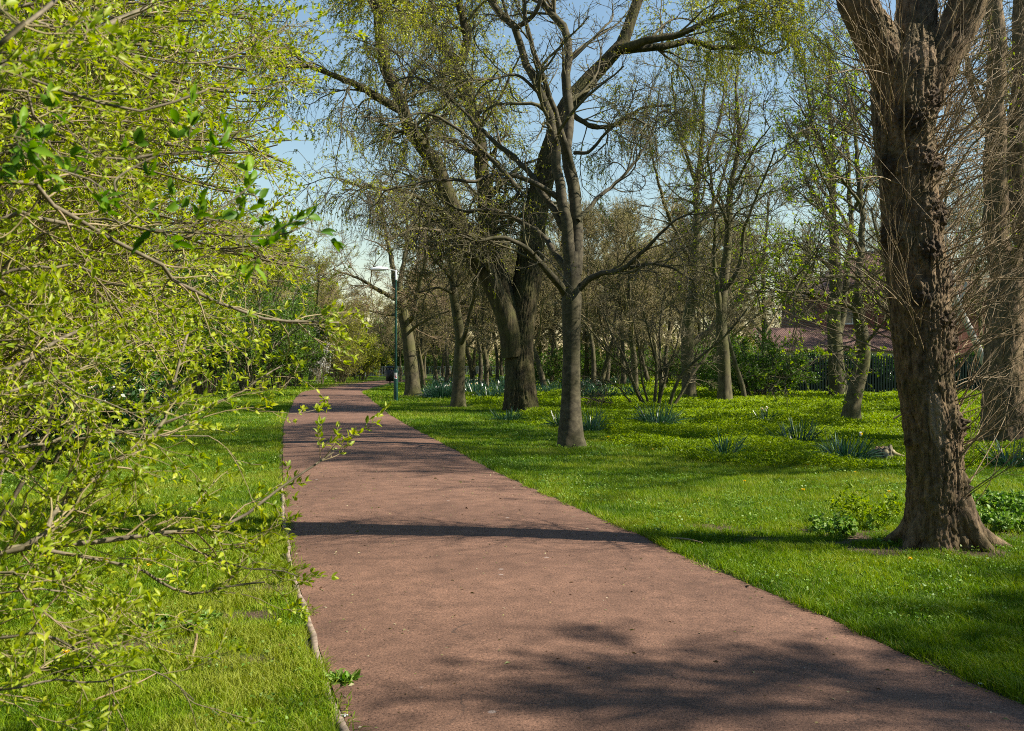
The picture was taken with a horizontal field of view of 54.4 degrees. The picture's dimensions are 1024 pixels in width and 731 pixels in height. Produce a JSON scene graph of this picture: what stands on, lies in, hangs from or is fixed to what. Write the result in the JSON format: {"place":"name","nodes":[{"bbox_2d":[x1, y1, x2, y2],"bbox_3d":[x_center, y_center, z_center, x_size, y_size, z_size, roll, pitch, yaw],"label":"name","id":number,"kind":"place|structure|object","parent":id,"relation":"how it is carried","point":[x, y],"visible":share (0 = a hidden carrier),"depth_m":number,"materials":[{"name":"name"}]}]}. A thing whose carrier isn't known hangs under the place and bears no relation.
{"place":"outdoors","nodes":[
{"label":"outdoors","id":0,"kind":"place"},
{"bbox_2d":[0,363,1023,730],"bbox_3d":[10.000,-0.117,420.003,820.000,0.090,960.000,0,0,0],"label":"ground","id":1,"kind":"structure","parent":0,"point":[718,527],"depth_m":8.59,"materials":[{"name":"green plant"}]},
{"bbox_2d":[25,645,104,677],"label":"weed","id":2,"kind":"object","parent":1,"relation":"on","point":[57,651],"visible":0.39,"depth_m":5.04,"materials":[{"name":"green plant"}]},
{"bbox_2d":[0,0,152,445],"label":"shrub","id":3,"kind":"object","parent":1,"relation":"on","point":[39,101],"visible":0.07,"depth_m":5.71,"materials":[{"name":"green plant"}]},
{"bbox_2d":[0,330,177,468],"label":"bush","id":4,"kind":"object","parent":1,"relation":"on","point":[133,395],"visible":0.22,"depth_m":15.12,"materials":[{"name":"green plant"}]},
{"bbox_2d":[30,347,190,449],"bbox_3d":[-7.875,0.566,18.174,3.581,1.982,3.578,0,0,0],"label":"bush","id":5,"kind":"object","parent":1,"relation":"on","point":[144,405],"visible":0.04,"depth_m":18.27,"materials":[{"name":"green plant"}]},
{"bbox_2d":[0,0,306,486],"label":"shrub","id":6,"kind":"object","parent":1,"relation":"on","point":[64,398],"visible":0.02,"depth_m":11.64,"materials":[{"name":"green plant"}]},
{"bbox_2d":[8,0,300,441],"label":"shrub","id":7,"kind":"object","parent":1,"relation":"on","point":[232,126],"visible":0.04,"depth_m":20.34,"materials":[{"name":"green plant"}]},
{"bbox_2d":[0,0,317,476],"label":"shrub","id":8,"kind":"object","parent":1,"relation":"on","point":[10,354],"visible":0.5,"depth_m":5.02,"materials":[{"name":"green plant"}]},
{"bbox_2d":[31,0,295,365],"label":"shrub","id":9,"kind":"object","parent":1,"relation":"on","point":[262,269],"visible":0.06,"depth_m":15.68,"materials":[{"name":"green plant"}]},
{"bbox_2d":[2,0,325,366],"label":"shrub","id":10,"kind":"object","parent":1,"relation":"on","point":[241,30],"visible":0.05,"depth_m":7.14,"materials":[{"name":"green plant"}]},
{"bbox_2d":[0,0,336,471],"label":"shrub","id":11,"kind":"object","parent":1,"relation":"on","point":[122,211],"visible":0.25,"depth_m":6.43,"materials":[{"name":"green plant"}]},
{"bbox_2d":[0,81,345,284],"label":"branch","id":12,"kind":"object","parent":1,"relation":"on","point":[31,147],"visible":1,"depth_m":2.58,"materials":[{"name":"green plant"}]},
{"bbox_2d":[0,0,350,523],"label":"shrub","id":13,"kind":"object","parent":1,"relation":"on","point":[20,484],"visible":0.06,"depth_m":8.67,"materials":[{"name":"green plant"}]},
{"bbox_2d":[141,609,222,635],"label":"weed","id":14,"kind":"object","parent":1,"relation":"on","point":[163,618],"visible":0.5,"depth_m":5.91,"materials":[{"name":"green plant"}]},
{"bbox_2d":[127,241,246,397],"bbox_3d":[-14.686,-2.036,41.970,5.403,6.954,7.182,0,0,41],"label":"bush","id":15,"kind":"object","parent":1,"relation":"on","point":[191,335],"visible":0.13,"depth_m":42.17,"materials":[{"name":"green plant"}]},
{"bbox_2d":[0,0,390,730],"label":"shrub","id":16,"kind":"object","parent":1,"relation":"on","point":[20,60],"visible":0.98,"depth_m":3.40,"materials":[{"name":"green plant"}]},
{"bbox_2d":[157,246,262,394],"bbox_3d":[-14.943,-2.223,47.749,5.688,7.320,7.560,0,0,-25],"label":"bush","id":17,"kind":"object","parent":1,"relation":"on","point":[201,388],"visible":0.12,"depth_m":47.21,"materials":[{"name":"green plant"}]},
{"bbox_2d":[151,196,274,314],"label":"tree","id":18,"kind":"object","parent":1,"relation":"on","point":[267,225],"visible":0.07,"depth_m":58.04,"materials":[{"name":"green plant"}]},
{"bbox_2d":[198,195,276,378],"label":"tree","id":19,"kind":"object","parent":1,"relation":"on","point":[246,285],"visible":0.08,"depth_m":64.04,"materials":[{"name":"green plant"}]},
{"bbox_2d":[205,258,318,391],"bbox_3d":[-13.995,-2.221,53.217,7.560,7.320,5.688,0,0,0],"label":"bush","id":20,"kind":"object","parent":1,"relation":"on","point":[252,369],"visible":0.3,"depth_m":52.64,"materials":[{"name":"green plant"}]},
{"bbox_2d":[247,241,311,321],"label":"tree","id":21,"kind":"object","parent":1,"relation":"on","point":[299,259],"visible":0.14,"depth_m":75.73,"materials":[{"name":"green plant"}]},
{"bbox_2d":[241,281,334,388],"bbox_3d":[-13.347,-1.704,56.784,6.426,6.222,4.834,0,0,8],"label":"bush","id":22,"kind":"object","parent":1,"relation":"on","point":[302,355],"visible":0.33,"depth_m":56.64,"materials":[{"name":"green plant"}]},
{"bbox_2d":[232,203,345,381],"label":"tree","id":23,"kind":"object","parent":1,"relation":"on","point":[287,256],"visible":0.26,"depth_m":70.09,"materials":[{"name":"green plant"}]},
{"bbox_2d":[263,278,337,386],"bbox_3d":[-13.495,-2.108,62.202,5.403,6.954,7.182,0,0,-16],"label":"bush","id":24,"kind":"object","parent":1,"relation":"on","point":[318,334],"visible":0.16,"depth_m":62.46,"materials":[{"name":"green plant"}]},
{"bbox_2d":[280,488,349,730],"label":"kerb","id":25,"kind":"structure","parent":1,"relation":"on","point":[314,645],"depth_m":5.78,"materials":[{"name":"concrete"}]},
{"bbox_2d":[310,329,334,383],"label":"bush","id":26,"kind":"object","parent":1,"relation":"on","point":[319,371],"visible":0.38,"depth_m":69.74,"materials":[{"name":"green plant"}]},
{"bbox_2d":[292,239,363,379],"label":"tree","id":27,"kind":"object","parent":1,"relation":"on","point":[323,266],"visible":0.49,"depth_m":82.33,"materials":[{"name":"green plant"}]},
{"bbox_2d":[307,265,352,377],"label":"tree","id":28,"kind":"object","parent":1,"relation":"on","point":[332,287],"visible":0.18,"depth_m":95.50,"materials":[{"name":"green plant"}]},
{"bbox_2d":[306,325,370,381],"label":"bush","id":29,"kind":"object","parent":1,"relation":"on","point":[346,369],"visible":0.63,"depth_m":75.64,"materials":[{"name":"green plant"}]},
{"bbox_2d":[320,668,361,686],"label":"weed","id":30,"kind":"object","parent":1,"relation":"on","point":[344,676],"visible":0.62,"depth_m":4.94,"materials":[{"name":"green plant"}]},
{"bbox_2d":[325,311,387,376],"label":"bush","id":31,"kind":"object","parent":1,"relation":"on","point":[358,328],"visible":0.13,"depth_m":100.35,"materials":[{"name":"green plant"}]},
{"bbox_2d":[335,291,389,340],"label":"tree","id":32,"kind":"object","parent":1,"relation":"on","point":[349,316],"visible":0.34,"depth_m":104.07,"materials":[{"name":"green plant"}]},
{"bbox_2d":[333,328,394,379],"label":"bush","id":33,"kind":"object","parent":1,"relation":"on","point":[368,365],"visible":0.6,"depth_m":83.95,"materials":[{"name":"green plant"}]},
{"bbox_2d":[362,317,404,374],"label":"tree","id":34,"kind":"object","parent":1,"relation":"on","point":[389,364],"visible":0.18,"depth_m":106.95,"materials":[{"name":"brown plant"}]},
{"bbox_2d":[370,267,397,400],"bbox_3d":[-5.104,-1.235,39.744,1.108,5.428,0.275,0,0,0],"label":"street lamp","id":35,"kind":"object","parent":1,"relation":"on","point":[395,369],"visible":0.99,"depth_m":39.70,"materials":[{"name":"green metal"}]},
{"bbox_2d":[370,302,403,368],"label":"tree","id":36,"kind":"object","parent":1,"relation":"on","point":[391,324],"visible":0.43,"depth_m":91.39,"materials":[{"name":"green plant"}]},
{"bbox_2d":[373,302,415,381],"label":"tree","id":37,"kind":"object","parent":1,"relation":"on","point":[388,331],"visible":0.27,"depth_m":77.72,"materials":[{"name":"brown plant"}]},
{"bbox_2d":[309,164,481,395],"bbox_3d":[-5.057,-4.193,45.512,7.666,11.355,8.392,0,0,0],"label":"tree","id":38,"kind":"object","parent":1,"relation":"on","point":[412,384],"visible":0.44,"depth_m":44.87,"materials":[{"name":"brown plant"}]},
{"bbox_2d":[366,266,452,388],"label":"tree","id":39,"kind":"object","parent":1,"relation":"on","point":[417,344],"visible":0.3,"depth_m":57.25,"materials":[{"name":"brown plant"}]},
{"bbox_2d":[384,219,474,385],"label":"tree","id":40,"kind":"object","parent":1,"relation":"on","point":[420,340],"visible":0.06,"depth_m":62.06,"materials":[{"name":"brown plant"}]},
{"bbox_2d":[413,291,468,381],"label":"tree","id":41,"kind":"object","parent":1,"relation":"on","point":[435,361],"visible":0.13,"depth_m":66.35,"materials":[{"name":"brown plant"}]},
{"bbox_2d":[369,111,516,406],"bbox_3d":[-2.273,-3.860,35.035,5.491,10.784,6.202,0,0,-12],"label":"tree","id":42,"kind":"object","parent":1,"relation":"on","point":[461,330],"visible":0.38,"depth_m":34.56,"materials":[{"name":"brown plant"}]},
{"bbox_2d":[409,236,479,383],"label":"tree","id":43,"kind":"object","parent":1,"relation":"on","point":[446,363],"visible":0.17,"depth_m":60.07,"materials":[{"name":"brown plant"}]},
{"bbox_2d":[415,257,496,380],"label":"tree","id":44,"kind":"object","parent":1,"relation":"on","point":[470,366],"visible":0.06,"depth_m":66.23,"materials":[{"name":"brown plant"}]},
{"bbox_2d":[442,253,490,383],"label":"tree","id":45,"kind":"object","parent":1,"relation":"on","point":[480,374],"visible":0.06,"depth_m":62.94,"materials":[{"name":"brown plant"}]},
{"bbox_2d":[422,266,512,384],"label":"tree","id":46,"kind":"object","parent":1,"relation":"on","point":[485,359],"visible":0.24,"depth_m":54.98,"materials":[{"name":"brown plant"}]},
{"bbox_2d":[483,406,526,420],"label":"daffodil clump","id":47,"kind":"object","parent":1,"relation":"on","point":[507,417],"visible":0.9,"depth_m":26.64,"materials":[{"name":"green plant"}]},
{"bbox_2d":[0,412,1023,730],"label":"clover","id":48,"kind":"object","parent":1,"relation":"on","point":[574,498],"visible":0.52,"depth_m":10.86,"materials":[{"name":"green plant"}]},
{"bbox_2d":[490,225,562,386],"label":"tree","id":49,"kind":"object","parent":1,"relation":"on","point":[542,379],"visible":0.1,"depth_m":53.27,"materials":[{"name":"brown plant"}]},
{"bbox_2d":[495,267,560,343],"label":"tree","id":50,"kind":"object","parent":1,"relation":"on","point":[536,330],"visible":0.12,"depth_m":70.90,"materials":[{"name":"brown plant"}]},
{"bbox_2d":[199,0,862,411],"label":"tree","id":51,"kind":"object","parent":1,"relation":"on","point":[513,304],"visible":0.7,"depth_m":31.05,"materials":[{"name":"green plant"}]},
{"bbox_2d":[534,345,562,381],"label":"bush","id":52,"kind":"object","parent":1,"relation":"on","point":[552,371],"visible":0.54,"depth_m":65.70,"materials":[{"name":"green plant"}]},
{"bbox_2d":[506,191,604,328],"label":"tree","id":53,"kind":"object","parent":1,"relation":"on","point":[545,277],"visible":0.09,"depth_m":61.29,"materials":[{"name":"brown plant"}]},
{"bbox_2d":[330,0,782,447],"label":"tree","id":54,"kind":"object","parent":1,"relation":"on","point":[571,286],"visible":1,"depth_m":18.43,"materials":[{"name":"grey plant"}]},
{"bbox_2d":[537,244,600,378],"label":"tree","id":55,"kind":"object","parent":1,"relation":"on","point":[552,331],"visible":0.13,"depth_m":70.12,"materials":[{"name":"brown plant"}]},
{"bbox_2d":[537,236,614,379],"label":"tree","id":56,"kind":"object","parent":1,"relation":"on","point":[585,344],"visible":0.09,"depth_m":70.81,"materials":[{"name":"brown plant"}]},
{"bbox_2d":[546,196,616,384],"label":"tree","id":57,"kind":"object","parent":1,"relation":"on","point":[587,222],"visible":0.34,"depth_m":57.91,"materials":[{"name":"brown plant"}]},
{"bbox_2d":[581,404,616,431],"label":"daffodil clump","id":58,"kind":"object","parent":1,"relation":"on","point":[594,426],"visible":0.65,"depth_m":22.43,"materials":[{"name":"green plant"}]},
{"bbox_2d":[580,343,626,379],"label":"bush","id":59,"kind":"object","parent":1,"relation":"on","point":[602,361],"visible":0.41,"depth_m":71.52,"materials":[{"name":"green plant"}]},
{"bbox_2d":[581,197,631,379],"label":"tree","id":60,"kind":"object","parent":1,"relation":"on","point":[606,337],"visible":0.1,"depth_m":65.02,"materials":[{"name":"green plant"}]},
{"bbox_2d":[581,246,642,381],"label":"tree","id":61,"kind":"object","parent":1,"relation":"on","point":[606,363],"visible":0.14,"depth_m":63.96,"materials":[{"name":"brown plant"}]},
{"bbox_2d":[561,195,663,383],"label":"tree","id":62,"kind":"object","parent":1,"relation":"on","point":[623,376],"visible":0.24,"depth_m":59.54,"materials":[{"name":"brown plant"}]},
{"bbox_2d":[546,196,683,387],"bbox_3d":[5.558,-3.586,50.375,7.262,10.120,4.848,0,0,-8],"label":"tree","id":63,"kind":"object","parent":1,"relation":"on","point":[620,227],"visible":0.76,"depth_m":50.69,"materials":[{"name":"green plant"}]},
{"bbox_2d":[607,240,682,387],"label":"tree","id":64,"kind":"object","parent":1,"relation":"on","point":[654,335],"visible":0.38,"depth_m":52.46,"materials":[{"name":"brown plant"}]},
{"bbox_2d":[625,400,693,423],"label":"daffodil clump","id":65,"kind":"object","parent":1,"relation":"on","point":[661,417],"visible":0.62,"depth_m":23.98,"materials":[{"name":"green plant"}]},
{"bbox_2d":[557,274,762,407],"bbox_3d":[4.889,-0.682,33.398,6.861,5.017,3.591,0,0,0],"label":"shrub","id":66,"kind":"object","parent":1,"relation":"on","point":[675,353],"visible":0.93,"depth_m":33.32,"materials":[{"name":"brown plant"}]},
{"bbox_2d":[650,217,708,383],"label":"tree","id":67,"kind":"object","parent":1,"relation":"on","point":[676,316],"visible":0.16,"depth_m":61.77,"materials":[{"name":"green plant"}]},
{"bbox_2d":[651,192,744,383],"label":"tree","id":68,"kind":"object","parent":1,"relation":"on","point":[673,255],"visible":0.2,"depth_m":58.45,"materials":[{"name":"green plant"}]},
{"bbox_2d":[612,41,787,397],"bbox_3d":[7.930,-6.187,41.030,9.203,15.373,4.828,0,0,-30],"label":"tree","id":69,"kind":"object","parent":1,"relation":"on","point":[690,390],"visible":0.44,"depth_m":40.49,"materials":[{"name":"green plant"}]},
{"bbox_2d":[661,227,746,397],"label":"tree","id":70,"kind":"object","parent":1,"relation":"on","point":[737,371],"visible":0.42,"depth_m":39.58,"materials":[{"name":"brown plant"}]},
{"bbox_2d":[664,233,755,350],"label":"tree","id":71,"kind":"object","parent":1,"relation":"on","point":[699,328],"visible":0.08,"depth_m":67.01,"materials":[{"name":"green plant"}]},
{"bbox_2d":[677,334,756,391],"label":"bush","id":72,"kind":"object","parent":1,"relation":"on","point":[703,372],"visible":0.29,"depth_m":45.11,"materials":[{"name":"green plant"}]},
{"bbox_2d":[425,374,1023,469],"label":"ground cover","id":73,"kind":"object","parent":1,"relation":"on","point":[707,410],"visible":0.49,"depth_m":23.60,"materials":[{"name":"green plant"}]},
{"bbox_2d":[698,428,755,454],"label":"daffodil clump","id":74,"kind":"object","parent":1,"relation":"on","point":[723,448],"visible":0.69,"depth_m":16.82,"materials":[{"name":"green plant"}]},
{"bbox_2d":[677,212,778,359],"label":"tree","id":75,"kind":"object","parent":1,"relation":"on","point":[737,326],"visible":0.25,"depth_m":54.20,"materials":[{"name":"green plant"}]},
{"bbox_2d":[645,0,817,400],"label":"tree","id":76,"kind":"object","parent":1,"relation":"on","point":[724,390],"visible":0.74,"depth_m":35.77,"materials":[{"name":"green plant"}]},
{"bbox_2d":[686,189,784,350],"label":"tree","id":77,"kind":"object","parent":1,"relation":"on","point":[767,311],"visible":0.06,"depth_m":70.08,"materials":[{"name":"green plant"}]},
{"bbox_2d":[693,146,822,353],"bbox_3d":[14.482,-5.991,59.891,8.264,14.842,7.821,0,0,0],"label":"tree","id":78,"kind":"object","parent":1,"relation":"on","point":[781,203],"visible":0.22,"depth_m":58.88,"materials":[{"name":"green plant"}]},
{"bbox_2d":[697,322,821,395],"bbox_3d":[10.476,-0.188,41.566,4.306,3.329,4.466,0,0,41],"label":"bush","id":79,"kind":"object","parent":1,"relation":"on","point":[752,381],"visible":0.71,"depth_m":41.20,"materials":[{"name":"green plant"}]},
{"bbox_2d":[750,214,820,327],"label":"tree","id":80,"kind":"object","parent":1,"relation":"on","point":[789,227],"visible":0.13,"depth_m":82.22,"materials":[{"name":"green plant"}]},
{"bbox_2d":[762,418,827,440],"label":"daffodil clump","id":81,"kind":"object","parent":1,"relation":"on","point":[804,435],"visible":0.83,"depth_m":20.19,"materials":[{"name":"green plant"}]},
{"bbox_2d":[709,49,889,419],"bbox_3d":[7.959,-3.307,24.876,4.960,9.800,7.941,0,0,43],"label":"tree","id":82,"kind":"object","parent":1,"relation":"on","point":[851,402],"visible":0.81,"depth_m":24.48,"materials":[{"name":"green plant"}]},
{"bbox_2d":[717,11,885,395],"bbox_3d":[13.346,-7.068,41.118,6.149,17.206,10.159,0,0,39],"label":"tree","id":83,"kind":"object","parent":1,"relation":"on","point":[839,369],"visible":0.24,"depth_m":42.68,"materials":[{"name":"green plant"}]},
{"bbox_2d":[777,161,890,327],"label":"tree","id":84,"kind":"object","parent":1,"relation":"on","point":[875,222],"visible":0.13,"depth_m":65.93,"materials":[{"name":"green plant"}]},
{"bbox_2d":[807,511,873,536],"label":"weed","id":85,"kind":"object","parent":1,"relation":"on","point":[849,528],"visible":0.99,"depth_m":9.23,"materials":[{"name":"green plant"}]},
{"bbox_2d":[811,430,890,459],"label":"daffodil clump","id":86,"kind":"object","parent":1,"relation":"on","point":[842,451],"visible":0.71,"depth_m":15.94,"materials":[{"name":"green plant"}]},
{"bbox_2d":[824,482,904,526],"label":"weed","id":87,"kind":"object","parent":1,"relation":"on","point":[862,510],"visible":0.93,"depth_m":9.63,"materials":[{"name":"green plant"}]},
{"bbox_2d":[747,251,987,362],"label":"brick house","id":88,"kind":"structure","parent":1,"relation":"on","point":[809,342],"depth_m":65.91,"materials":[{"name":"brown brick"}]},
{"bbox_2d":[755,355,981,392],"bbox_3d":[19.318,0.487,46.614,16.460,1.996,0.170,0,0,-7],"label":"palisade fence","id":89,"kind":"object","parent":1,"relation":"on","point":[812,387],"visible":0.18,"depth_m":46.25,"materials":[{"name":"green metal"}]},
{"bbox_2d":[866,353,893,391],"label":"hedge","id":90,"kind":"object","parent":1,"relation":"on","point":[882,374],"visible":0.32,"depth_m":48.00,"materials":[{"name":"green plant"}]},
{"bbox_2d":[861,445,904,457],"bbox_3d":[6.165,1.439,16.462,0.917,0.300,0.913,0,0,0],"label":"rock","id":91,"kind":"object","parent":1,"relation":"on","point":[885,450],"visible":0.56,"depth_m":16.33,"materials":[{"name":"stone"}]},
{"bbox_2d":[753,0,1023,552],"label":"tree","id":92,"kind":"object","parent":1,"relation":"on","point":[912,55],"visible":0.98,"depth_m":8.40,"materials":[{"name":"brown plant"}]},
{"bbox_2d":[845,7,1012,244],"bbox_3d":[17.006,-8.078,30.883,10.168,19.295,10.743,0,0,-22],"label":"tree","id":93,"kind":"object","parent":1,"relation":"on","point":[978,88],"visible":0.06,"depth_m":30.97,"materials":[{"name":"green plant"}]},
{"bbox_2d":[943,173,988,344],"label":"tree","id":94,"kind":"object","parent":1,"relation":"on","point":[980,322],"visible":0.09,"depth_m":60.62,"materials":[{"name":"green plant"}]},
{"bbox_2d":[935,103,1007,366],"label":"tree","id":95,"kind":"object","parent":1,"relation":"on","point":[965,285],"visible":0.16,"depth_m":38.23,"materials":[{"name":"green plant"}]},
{"bbox_2d":[938,0,1012,245],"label":"tree","id":96,"kind":"object","parent":1,"relation":"on","point":[972,116],"visible":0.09,"depth_m":24.53,"materials":[{"name":"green plant"}]},
{"bbox_2d":[941,0,1023,442],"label":"tree","id":97,"kind":"object","parent":1,"relation":"on","point":[989,348],"visible":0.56,"depth_m":19.25,"materials":[{"name":"brown plant"}]},
{"bbox_2d":[970,487,1023,507],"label":"weed","id":98,"kind":"object","parent":1,"relation":"on","point":[989,494],"visible":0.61,"depth_m":10.70,"materials":[{"name":"green plant"}]},
{"bbox_2d":[972,436,1023,468],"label":"daffodil clump","id":99,"kind":"object","parent":1,"relation":"on","point":[1003,459],"visible":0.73,"depth_m":14.76,"materials":[{"name":"green plant"}]},
{"bbox_2d":[976,504,1023,526],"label":"weed","id":100,"kind":"object","parent":1,"relation":"on","point":[983,510],"visible":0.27,"depth_m":9.67,"materials":[{"name":"green plant"}]},
{"bbox_2d":[979,511,1023,532],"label":"weed","id":101,"kind":"object","parent":1,"relation":"on","point":[1004,521],"visible":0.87,"depth_m":9.28,"materials":[{"name":"green plant"}]},
{"bbox_2d":[988,495,1023,515],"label":"weed","id":102,"kind":"object","parent":1,"relation":"on","point":[1013,504],"visible":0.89,"depth_m":10.29,"materials":[{"name":"green plant"}]},
{"bbox_2d":[24,0,1012,361],"label":"sky","id":103,"kind":"structure","parent":0,"point":[283,150],"materials":[{"name":"blue"}]},
{"bbox_2d":[283,379,1023,730],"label":"path","id":104,"kind":"structure","parent":0,"point":[549,645],"depth_m":5.95,"materials":[{"name":"brown asphalt"}]},
{"bbox_2d":[280,471,1023,730],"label":"edge grass","id":105,"kind":"structure","parent":104,"relation":"on","point":[293,546],"depth_m":6.45,"materials":[{"name":"green plant"}]},
{"bbox_2d":[284,465,1022,728],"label":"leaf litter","id":106,"kind":"object","parent":104,"relation":"on","point":[351,684],"visible":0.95,"depth_m":7.55,"materials":[{"name":"brown plant"}]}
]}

